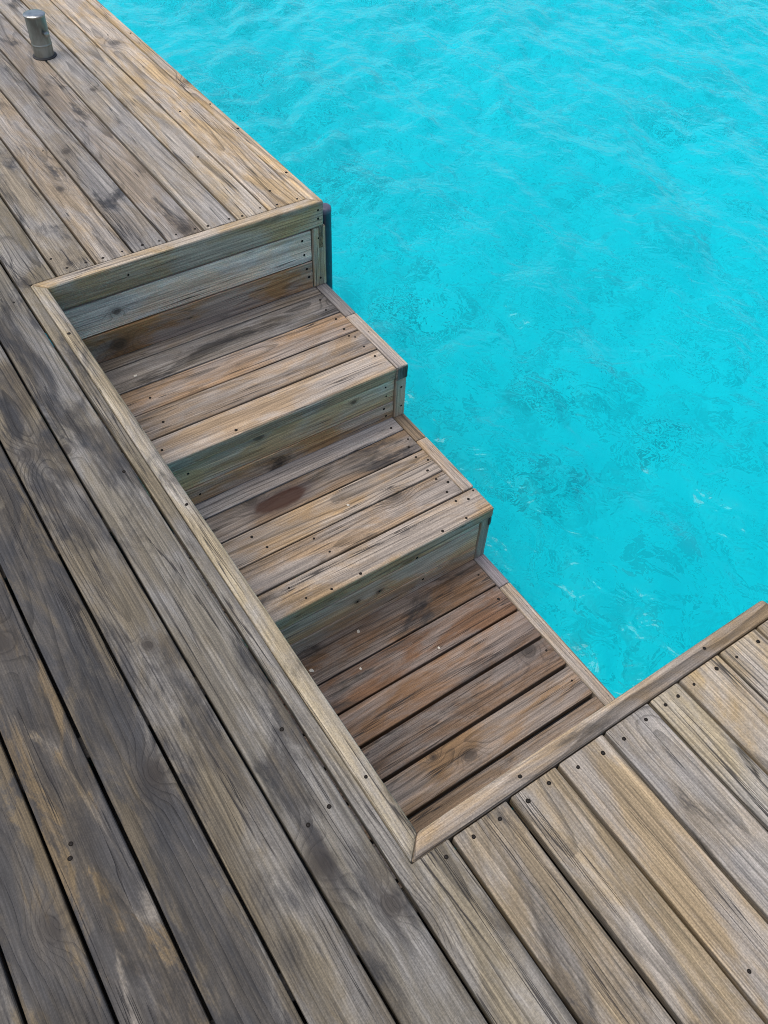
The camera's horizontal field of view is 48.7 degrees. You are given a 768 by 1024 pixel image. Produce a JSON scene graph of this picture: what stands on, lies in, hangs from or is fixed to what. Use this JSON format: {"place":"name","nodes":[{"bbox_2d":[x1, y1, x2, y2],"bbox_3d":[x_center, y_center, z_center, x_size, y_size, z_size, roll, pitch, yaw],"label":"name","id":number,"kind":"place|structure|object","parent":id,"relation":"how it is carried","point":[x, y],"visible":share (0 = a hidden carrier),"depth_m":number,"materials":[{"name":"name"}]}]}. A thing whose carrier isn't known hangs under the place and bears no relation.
{"place":"outdoors","nodes":[
{"label":"outdoors","id":0,"kind":"place"},
{"bbox_2d":[45,0,767,697],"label":"sea water","id":1,"kind":"structure","parent":0,"point":[549,222],"depth_m":5.70,"materials":[{"name":"teal liquid"}]},
{"bbox_2d":[323,203,332,289],"bbox_3d":[-0.301,-0.309,4.713,0.066,3.041,0.066,-26,56,-22],"label":"corner pile","id":2,"kind":"object","parent":1,"relation":"in","point":[327,221],"visible":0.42,"depth_m":3.65,"materials":[{"name":"grey wood"}]},
{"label":"seabed","id":3,"kind":"structure","parent":0,"visible":0},
{"bbox_2d":[0,0,767,1023],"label":"wooden deck","id":4,"kind":"structure","parent":3,"relation":"on","point":[184,838],"depth_m":1.92,"materials":[{"name":"brown wood"}]},
{"bbox_2d":[23,9,56,62],"bbox_3d":[-1.692,-2.333,4.177,0.117,0.227,0.117,-3,50,-5],"label":"steel bollard","id":5,"kind":"object","parent":4,"relation":"on","point":[39,34],"visible":0.96,"depth_m":4.13,"materials":[{"name":"silver metal"}]},
{"bbox_2d":[53,224,615,887],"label":"wooden staircase","id":6,"kind":"structure","parent":4,"relation":"attached to","point":[261,394],"depth_m":3.29,"materials":[{"name":"brown wood"}]}
]}

